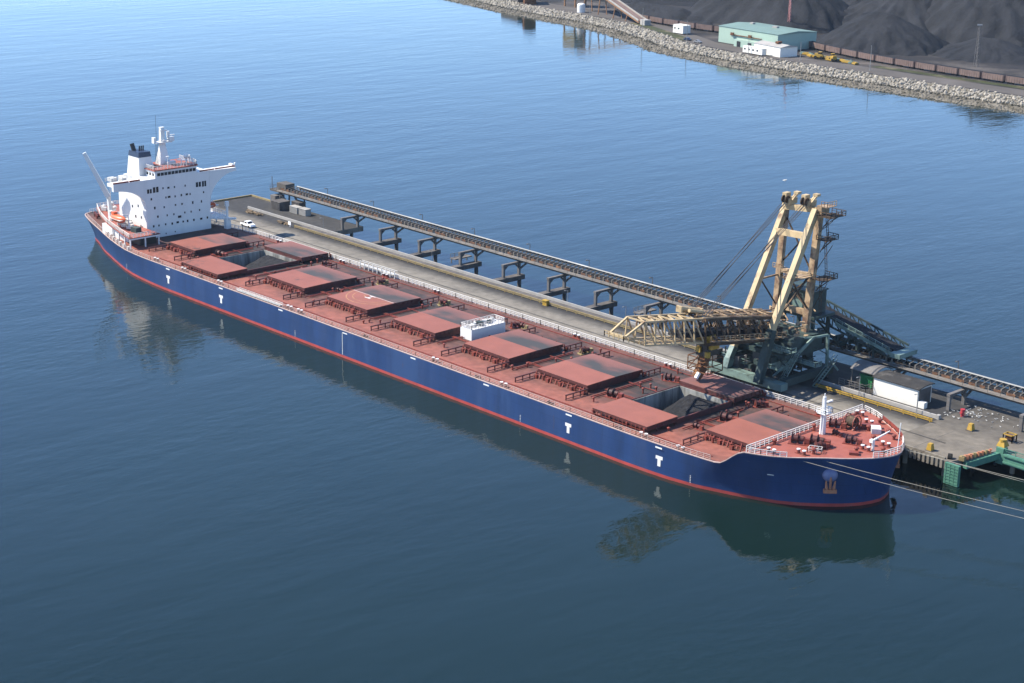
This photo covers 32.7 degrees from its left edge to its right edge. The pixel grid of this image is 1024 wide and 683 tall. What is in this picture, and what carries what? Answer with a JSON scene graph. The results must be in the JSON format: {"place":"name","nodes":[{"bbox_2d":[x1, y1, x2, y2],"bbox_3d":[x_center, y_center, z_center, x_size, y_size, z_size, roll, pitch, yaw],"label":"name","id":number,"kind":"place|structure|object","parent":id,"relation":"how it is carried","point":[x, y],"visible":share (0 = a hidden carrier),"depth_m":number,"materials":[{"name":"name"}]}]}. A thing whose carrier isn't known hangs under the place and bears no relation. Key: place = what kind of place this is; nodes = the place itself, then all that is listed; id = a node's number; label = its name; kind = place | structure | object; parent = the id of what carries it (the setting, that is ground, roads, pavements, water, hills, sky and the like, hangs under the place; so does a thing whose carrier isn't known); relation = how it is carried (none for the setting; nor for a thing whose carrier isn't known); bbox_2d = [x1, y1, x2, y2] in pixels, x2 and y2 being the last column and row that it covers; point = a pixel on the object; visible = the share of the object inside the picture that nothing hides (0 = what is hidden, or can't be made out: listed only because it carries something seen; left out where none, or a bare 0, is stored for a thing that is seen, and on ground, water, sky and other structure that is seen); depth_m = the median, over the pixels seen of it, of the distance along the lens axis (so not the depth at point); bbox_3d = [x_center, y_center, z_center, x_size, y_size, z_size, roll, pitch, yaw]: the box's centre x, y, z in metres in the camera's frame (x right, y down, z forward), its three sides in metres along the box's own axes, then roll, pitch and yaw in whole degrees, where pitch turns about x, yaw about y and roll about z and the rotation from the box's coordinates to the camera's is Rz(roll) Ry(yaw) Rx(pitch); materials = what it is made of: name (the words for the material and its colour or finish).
{"place":"outdoors","nodes":[
{"label":"outdoors","id":0,"kind":"place"},
{"bbox_2d":[0,0,1023,682],"bbox_3d":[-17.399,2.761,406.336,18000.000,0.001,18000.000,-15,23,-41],"label":"water","id":1,"kind":"structure","parent":0,"point":[192,492],"depth_m":385.41,"materials":[{"name":"blue liquid"}]},
{"bbox_2d":[370,224,407,250],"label":"conveyor trestle","id":2,"kind":"object","parent":1,"relation":"in","point":[395,240],"visible":0.59,"depth_m":493.42,"materials":[{"name":"concrete"}]},
{"bbox_2d":[410,235,442,261],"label":"conveyor trestle","id":3,"kind":"object","parent":1,"relation":"in","point":[434,252],"visible":0.6,"depth_m":481.85,"materials":[{"name":"concrete"}]},
{"bbox_2d":[450,247,488,274],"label":"conveyor trestle","id":4,"kind":"object","parent":1,"relation":"in","point":[475,264],"visible":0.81,"depth_m":470.15,"materials":[{"name":"concrete"}]},
{"bbox_2d":[83,117,904,506],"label":"bulk carrier","id":5,"kind":"object","parent":1,"relation":"on","point":[613,403],"visible":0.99,"depth_m":382.74,"materials":[{"name":"blue paint"}]},
{"bbox_2d":[108,211,128,222],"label":"lifeboat","id":6,"kind":"object","parent":5,"relation":"attached to","point":[115,216],"visible":1,"depth_m":476.37,"materials":[{"name":"orange paint"}]},
{"bbox_2d":[210,201,217,207],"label":"lifeboat","id":7,"kind":"object","parent":5,"relation":"hanging from","point":[213,204],"visible":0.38,"depth_m":494.42,"materials":[{"name":"orange paint"}]},
{"bbox_2d":[245,255,287,269],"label":"coal heap","id":8,"kind":"object","parent":5,"relation":"in","point":[266,260],"visible":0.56,"depth_m":456.90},
{"bbox_2d":[662,394,718,417],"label":"coal heap","id":9,"kind":"object","parent":5,"relation":"in","point":[686,405],"visible":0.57,"depth_m":354.07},
{"bbox_2d":[804,461,1023,518],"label":"mooring line","id":10,"kind":"object","parent":5,"relation":"attached to","point":[915,491],"visible":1,"depth_m":308.45,"materials":[{"name":"fabric"}]},
{"bbox_2d":[829,462,1021,510],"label":"mooring line","id":11,"kind":"object","parent":5,"relation":"attached to","point":[926,487],"visible":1,"depth_m":309.57,"materials":[{"name":"fabric"}]},
{"bbox_2d":[904,448,1022,481],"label":"mooring line","id":12,"kind":"object","parent":5,"relation":"attached to","point":[967,466],"visible":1,"depth_m":317.79,"materials":[{"name":"fabric"}]},
{"bbox_2d":[907,450,1022,479],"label":"mooring line","id":13,"kind":"object","parent":5,"relation":"attached to","point":[964,465],"visible":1,"depth_m":317.70,"materials":[{"name":"fabric"}]},
{"bbox_2d":[493,261,526,287],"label":"conveyor trestle","id":14,"kind":"object","parent":1,"relation":"in","point":[519,276],"visible":0.59,"depth_m":458.14,"materials":[{"name":"concrete"}]},
{"bbox_2d":[538,274,571,300],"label":"conveyor trestle","id":15,"kind":"object","parent":1,"relation":"in","point":[554,292],"visible":0.62,"depth_m":446.13,"materials":[{"name":"concrete"}]},
{"bbox_2d":[585,285,623,314],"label":"conveyor trestle","id":16,"kind":"object","parent":1,"relation":"in","point":[611,304],"visible":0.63,"depth_m":434.78,"materials":[{"name":"concrete"}]},
{"bbox_2d":[270,181,1023,404],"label":"belt conveyor","id":17,"kind":"object","parent":16,"relation":"on","point":[397,220],"visible":0.85,"depth_m":440.36,"materials":[{"name":"metal"}]},
{"bbox_2d":[633,299,669,329],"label":"conveyor trestle","id":18,"kind":"object","parent":1,"relation":"in","point":[648,309],"visible":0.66,"depth_m":423.07,"materials":[{"name":"concrete"}]},
{"bbox_2d":[697,321,719,325],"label":"conveyor trestle","id":19,"kind":"object","parent":1,"relation":"in","point":[701,323],"visible":0.1,"depth_m":409.56,"materials":[{"name":"metal"}]},
{"bbox_2d":[211,194,1023,475],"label":"wharf deck","id":20,"kind":"structure","parent":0,"point":[946,434],"depth_m":395.16,"materials":[{"name":"concrete"}]},
{"bbox_2d":[240,220,255,227],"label":"pickup","id":21,"kind":"object","parent":20,"relation":"on","point":[249,223],"visible":0.96,"depth_m":504.47,"materials":[{"name":"white paint"}]},
{"bbox_2d":[271,198,289,210],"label":"container","id":22,"kind":"object","parent":20,"relation":"on","point":[281,204],"visible":1,"depth_m":526.50,"materials":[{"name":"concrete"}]},
{"bbox_2d":[277,220,287,225],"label":"timber stack","id":23,"kind":"object","parent":20,"relation":"on","point":[282,222],"visible":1,"depth_m":509.45,"materials":[{"name":"beige wood"}]},
{"bbox_2d":[289,205,301,213],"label":"container","id":24,"kind":"object","parent":20,"relation":"on","point":[294,209],"visible":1,"depth_m":522.65,"materials":[{"name":"white metal"}]},
{"bbox_2d":[291,200,305,206],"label":"coal bin","id":25,"kind":"object","parent":20,"relation":"on","point":[299,203],"visible":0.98,"depth_m":525.61,"materials":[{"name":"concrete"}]},
{"bbox_2d":[299,207,310,215],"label":"container","id":26,"kind":"object","parent":20,"relation":"on","point":[304,211],"visible":1,"depth_m":519.94,"materials":[{"name":"white metal"}]},
{"bbox_2d":[340,215,365,229],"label":"conveyor trestle","id":27,"kind":"object","parent":20,"relation":"on","point":[344,219],"visible":0.88,"depth_m":505.11,"materials":[{"name":"grey paint"}]},
{"bbox_2d":[294,225,695,349],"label":"guard rail","id":28,"kind":"object","parent":20,"relation":"on","point":[487,285],"visible":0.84,"depth_m":450.09,"materials":[{"name":"metal"}]},
{"bbox_2d":[247,206,744,358],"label":"pipe duct","id":29,"kind":"object","parent":20,"relation":"on","point":[455,269],"visible":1,"depth_m":461.41,"materials":[{"name":"white paint"}]},
{"bbox_2d":[299,225,695,347],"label":"cable trough","id":30,"kind":"object","parent":20,"relation":"on","point":[491,283],"visible":0.64,"depth_m":453.07,"materials":[{"name":"metal"}]},
{"bbox_2d":[542,299,549,305],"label":"plug box","id":31,"kind":"object","parent":20,"relation":"on","point":[545,302],"visible":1,"depth_m":431.52,"materials":[{"name":"yellow paint"}]},
{"bbox_2d":[604,191,917,393],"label":"ship loader","id":32,"kind":"object","parent":20,"relation":"on","point":[777,343],"visible":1,"depth_m":374.45,"materials":[{"name":"green paint"}]},
{"bbox_2d":[838,377,873,392],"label":"wire fence","id":33,"kind":"object","parent":20,"relation":"on","point":[857,385],"visible":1,"depth_m":372.23,"materials":[{"name":"grey metal"}]},
{"bbox_2d":[859,372,873,387],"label":"waste bin","id":34,"kind":"object","parent":20,"relation":"on","point":[866,379],"visible":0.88,"depth_m":374.58,"materials":[{"name":"green metal"}]},
{"bbox_2d":[850,360,892,386],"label":"lean to","id":35,"kind":"object","parent":20,"relation":"on","point":[868,367],"visible":0.89,"depth_m":374.59,"materials":[{"name":"grey paint"}]},
{"bbox_2d":[815,383,932,421],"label":"guard rail","id":36,"kind":"object","parent":20,"relation":"on","point":[890,408],"visible":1,"depth_m":363.87,"materials":[{"name":"yellow metal"}]},
{"bbox_2d":[820,380,940,419],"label":"pipe duct","id":37,"kind":"object","parent":20,"relation":"on","point":[889,402],"visible":1,"depth_m":366.00,"materials":[{"name":"grey metal"}]},
{"bbox_2d":[893,366,906,373],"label":"conveyor trestle","id":38,"kind":"object","parent":20,"relation":"on","point":[898,371],"visible":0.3,"depth_m":376.10,"materials":[{"name":"grey paint"}]},
{"bbox_2d":[872,370,934,408],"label":"shed","id":39,"kind":"structure","parent":20,"relation":"on","point":[896,386],"depth_m":366.12,"materials":[{"name":"metal"}]},
{"bbox_2d":[919,386,930,402],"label":"end door","id":40,"kind":"structure","parent":39,"relation":"in","point":[924,394],"depth_m":364.54,"materials":[{"name":"metal"}]},
{"bbox_2d":[925,442,934,451],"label":"mooring block","id":41,"kind":"structure","parent":20,"relation":"on","point":[930,447],"depth_m":338.68,"materials":[{"name":"yellow paint"}]},
{"bbox_2d":[947,453,952,459],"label":"black drum","id":42,"kind":"object","parent":20,"relation":"on","point":[950,456],"visible":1,"depth_m":334.55,"materials":[{"name":"metal"}]},
{"bbox_2d":[943,462,960,486],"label":"fender panel","id":43,"kind":"object","parent":20,"relation":"attached to","point":[952,472],"visible":0.99,"depth_m":331.70,"materials":[{"name":"green paint"}]},
{"bbox_2d":[946,385,976,410],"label":"conveyor trestle","id":44,"kind":"object","parent":20,"relation":"on","point":[963,392],"visible":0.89,"depth_m":363.01,"materials":[{"name":"grey paint"}]},
{"bbox_2d":[958,455,965,461],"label":"rusty block","id":45,"kind":"structure","parent":20,"relation":"on","point":[962,458],"depth_m":333.79,"materials":[{"name":"yellow paint"}]},
{"bbox_2d":[960,408,964,416],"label":"hydrant","id":46,"kind":"object","parent":20,"relation":"on","point":[962,412],"visible":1,"depth_m":357.87,"materials":[{"name":"red metal"}]},
{"bbox_2d":[966,423,975,431],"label":"mooring block","id":47,"kind":"structure","parent":20,"relation":"on","point":[971,427],"depth_m":350.03,"materials":[{"name":"yellow paint"}]},
{"bbox_2d":[963,446,1007,468],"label":"fender beam","id":48,"kind":"structure","parent":20,"relation":"attached to","point":[997,456],"depth_m":336.51,"materials":[{"name":"green metal"}]},
{"bbox_2d":[996,438,1008,447],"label":"bollard head","id":49,"kind":"object","parent":48,"relation":"on","point":[1002,442],"visible":1,"depth_m":338.21},
{"bbox_2d":[1002,449,1023,470],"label":"walkway girder","id":50,"kind":"object","parent":20,"relation":"attached to","point":[1015,461],"visible":1,"depth_m":335.81,"materials":[{"name":"green metal"}]},
{"bbox_2d":[1018,413,1023,431],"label":"conveyor trestle","id":51,"kind":"object","parent":20,"relation":"on","point":[1021,422],"visible":1,"depth_m":349.60,"materials":[{"name":"grey paint"}]},
{"bbox_2d":[631,23,684,39],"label":"grass bank","id":52,"kind":"structure","parent":0,"point":[674,35],"depth_m":959.74,"materials":[{"name":"green plant"}]},
{"bbox_2d":[455,0,1023,112],"bbox_3d":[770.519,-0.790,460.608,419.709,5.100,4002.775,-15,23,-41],"label":"shore bank","id":53,"kind":"structure","parent":0,"point":[839,83],"depth_m":836.72,"materials":[{"name":"grey stone"}]},
{"bbox_2d":[445,0,1023,113],"bbox_3d":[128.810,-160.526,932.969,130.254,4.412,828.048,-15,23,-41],"label":"armour rocks","id":54,"kind":"object","parent":53,"relation":"on","point":[712,52],"visible":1,"depth_m":866.67,"materials":[{"name":"grey stone"}]},
{"bbox_2d":[514,0,1023,96],"bbox_3d":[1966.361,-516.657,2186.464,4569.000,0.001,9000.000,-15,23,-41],"label":"coal yard ground","id":55,"kind":"structure","parent":0,"point":[1010,69],"depth_m":864.87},
{"bbox_2d":[564,0,586,6],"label":"transfer tower","id":56,"kind":"structure","parent":55,"relation":"on","point":[574,3],"depth_m":1070.26,"materials":[{"name":"metal"}]},
{"bbox_2d":[592,0,698,6],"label":"coal pile","id":57,"kind":"object","parent":55,"relation":"on","point":[688,3],"visible":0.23,"depth_m":1088.26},
{"bbox_2d":[613,1,691,20],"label":"coal pile","id":58,"kind":"object","parent":55,"relation":"on","point":[670,12],"visible":0.73,"depth_m":1026.71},
{"bbox_2d":[718,22,816,49],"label":"warehouse","id":59,"kind":"structure","parent":55,"relation":"on","point":[737,34],"depth_m":902.26,"materials":[{"name":"green paint"}]},
{"bbox_2d":[686,0,849,33],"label":"coal pile","id":60,"kind":"object","parent":55,"relation":"on","point":[823,16],"visible":0.54,"depth_m":980.96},
{"bbox_2d":[788,0,791,21],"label":"radio mast","id":61,"kind":"object","parent":55,"relation":"on","point":[790,1],"visible":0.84,"depth_m":965.48,"materials":[{"name":"metal"}]},
{"bbox_2d":[586,3,1023,86],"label":"railway bed","id":62,"kind":"object","parent":55,"relation":"on","point":[604,9],"visible":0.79,"depth_m":863.55,"materials":[{"name":"grey gravel"}]},
{"bbox_2d":[639,13,651,19],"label":"coal wagon","id":63,"kind":"object","parent":62,"relation":"on","point":[646,16],"visible":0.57,"depth_m":999.04,"materials":[{"name":"brown paint"}]},
{"bbox_2d":[650,16,664,24],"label":"coal wagon","id":64,"kind":"object","parent":62,"relation":"on","point":[655,19],"visible":0.95,"depth_m":990.75,"materials":[{"name":"brown paint"}]},
{"bbox_2d":[664,18,681,25],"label":"coal wagon","id":65,"kind":"object","parent":62,"relation":"on","point":[668,22],"visible":0.84,"depth_m":982.23,"materials":[{"name":"brown paint"}]},
{"bbox_2d":[680,21,695,29],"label":"coal wagon","id":66,"kind":"object","parent":62,"relation":"on","point":[693,25],"visible":0.69,"depth_m":970.15,"materials":[{"name":"brown paint"}]},
{"bbox_2d":[696,23,715,31],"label":"coal wagon","id":67,"kind":"object","parent":62,"relation":"on","point":[702,26],"visible":1,"depth_m":962.72,"materials":[{"name":"brown paint"}]},
{"bbox_2d":[714,25,718,32],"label":"coal wagon","id":68,"kind":"object","parent":62,"relation":"on","point":[716,28],"visible":0.25,"depth_m":957.42,"materials":[{"name":"brown paint"}]},
{"bbox_2d":[812,42,828,51],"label":"coal wagon","id":69,"kind":"object","parent":62,"relation":"on","point":[818,46],"visible":1,"depth_m":893.75,"materials":[{"name":"brown paint"}]},
{"bbox_2d":[826,45,842,54],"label":"coal wagon","id":70,"kind":"object","parent":62,"relation":"on","point":[834,49],"visible":0.99,"depth_m":882.97,"materials":[{"name":"brown paint"}]},
{"bbox_2d":[841,48,860,58],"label":"coal wagon","id":71,"kind":"object","parent":62,"relation":"on","point":[845,52],"visible":1,"depth_m":871.89,"materials":[{"name":"brown paint"}]},
{"bbox_2d":[858,51,877,61],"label":"coal wagon","id":72,"kind":"object","parent":62,"relation":"on","point":[862,55],"visible":0.96,"depth_m":861.05,"materials":[{"name":"brown paint"}]},
{"bbox_2d":[875,55,895,65],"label":"coal wagon","id":73,"kind":"object","parent":62,"relation":"on","point":[885,59],"visible":1,"depth_m":850.88,"materials":[{"name":"brown paint"}]},
{"bbox_2d":[895,58,917,68],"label":"coal wagon","id":74,"kind":"object","parent":62,"relation":"on","point":[901,62],"visible":1,"depth_m":840.77,"materials":[{"name":"brown paint"}]},
{"bbox_2d":[915,61,938,71],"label":"coal wagon","id":75,"kind":"object","parent":62,"relation":"on","point":[920,65],"visible":1,"depth_m":830.67,"materials":[{"name":"brown paint"}]},
{"bbox_2d":[937,65,960,75],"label":"coal wagon","id":76,"kind":"object","parent":62,"relation":"on","point":[943,69],"visible":1,"depth_m":821.34,"materials":[{"name":"brown paint"}]},
{"bbox_2d":[959,68,983,79],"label":"coal wagon","id":77,"kind":"object","parent":62,"relation":"on","point":[965,72],"visible":1,"depth_m":811.44,"materials":[{"name":"brown paint"}]},
{"bbox_2d":[982,72,1006,82],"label":"coal wagon","id":78,"kind":"object","parent":62,"relation":"on","point":[998,77],"visible":1,"depth_m":802.14,"materials":[{"name":"brown paint"}]},
{"bbox_2d":[1005,75,1023,85],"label":"coal wagon","id":79,"kind":"object","parent":62,"relation":"on","point":[1011,79],"visible":1,"depth_m":794.59,"materials":[{"name":"brown paint"}]},
{"bbox_2d":[814,51,826,59],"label":"loader vehicle","id":80,"kind":"object","parent":55,"relation":"on","point":[819,54],"visible":1,"depth_m":864.77,"materials":[{"name":"yellow paint"}]},
{"bbox_2d":[827,53,837,61],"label":"loader vehicle","id":81,"kind":"object","parent":55,"relation":"on","point":[832,57],"visible":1,"depth_m":857.93,"materials":[{"name":"yellow paint"}]},
{"bbox_2d":[816,11,949,55],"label":"coal pile","id":82,"kind":"object","parent":55,"relation":"on","point":[881,33],"visible":0.77,"depth_m":898.77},
{"bbox_2d":[842,0,931,30],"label":"coal pile","id":83,"kind":"object","parent":55,"relation":"on","point":[914,12],"visible":0.26,"depth_m":962.55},
{"bbox_2d":[924,0,1023,47],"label":"coal pile","id":84,"kind":"object","parent":55,"relation":"on","point":[953,21],"visible":0.52,"depth_m":925.36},
{"bbox_2d":[930,37,1023,64],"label":"coal pile","id":85,"kind":"object","parent":55,"relation":"on","point":[994,50],"visible":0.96,"depth_m":874.01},
{"bbox_2d":[973,24,982,66],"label":"light tower","id":86,"kind":"structure","parent":55,"relation":"on","point":[978,35],"depth_m":846.99,"materials":[{"name":"grey metal"}]},
{"bbox_2d":[520,1,1023,95],"bbox_3d":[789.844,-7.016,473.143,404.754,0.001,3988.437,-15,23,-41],"label":"shore road","id":87,"kind":"structure","parent":0,"point":[708,43],"depth_m":854.12,"materials":[{"name":"grey asphalt"}]},
{"bbox_2d":[523,0,535,4],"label":"plant building","id":88,"kind":"structure","parent":87,"relation":"on","point":[531,2],"depth_m":1075.13,"materials":[{"name":"metal"}]},
{"bbox_2d":[577,3,584,12],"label":"storage tank","id":89,"kind":"object","parent":87,"relation":"on","point":[580,7],"visible":1,"depth_m":1038.43,"materials":[{"name":"white metal"}]},
{"bbox_2d":[584,0,650,25],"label":"yard conveyor","id":90,"kind":"object","parent":87,"relation":"on","point":[634,15],"visible":0.98,"depth_m":1002.68,"materials":[{"name":"grey metal"}]},
{"bbox_2d":[673,24,690,33],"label":"cabin","id":91,"kind":"object","parent":87,"relation":"on","point":[680,28],"visible":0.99,"depth_m":949.33,"materials":[{"name":"white metal"}]},
{"bbox_2d":[743,45,766,55],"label":"site trailer","id":92,"kind":"object","parent":87,"relation":"on","point":[759,51],"visible":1,"depth_m":875.64,"materials":[{"name":"white paint"}]},
{"bbox_2d":[754,40,797,56],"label":"annex building","id":93,"kind":"structure","parent":87,"relation":"on","point":[777,49],"depth_m":872.23,"materials":[{"name":"white paint"}]},
{"bbox_2d":[873,66,1023,88],"bbox_3d":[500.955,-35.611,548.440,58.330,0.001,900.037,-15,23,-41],"label":"grass verge","id":94,"kind":"object","parent":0,"point":[951,77],"depth_m":813.88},
{"bbox_2d":[1002,431,1016,443],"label":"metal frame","id":95,"kind":"object","parent":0,"point":[1010,437],"visible":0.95,"depth_m":344.30,"materials":[{"name":"yellow paint"}]}
]}

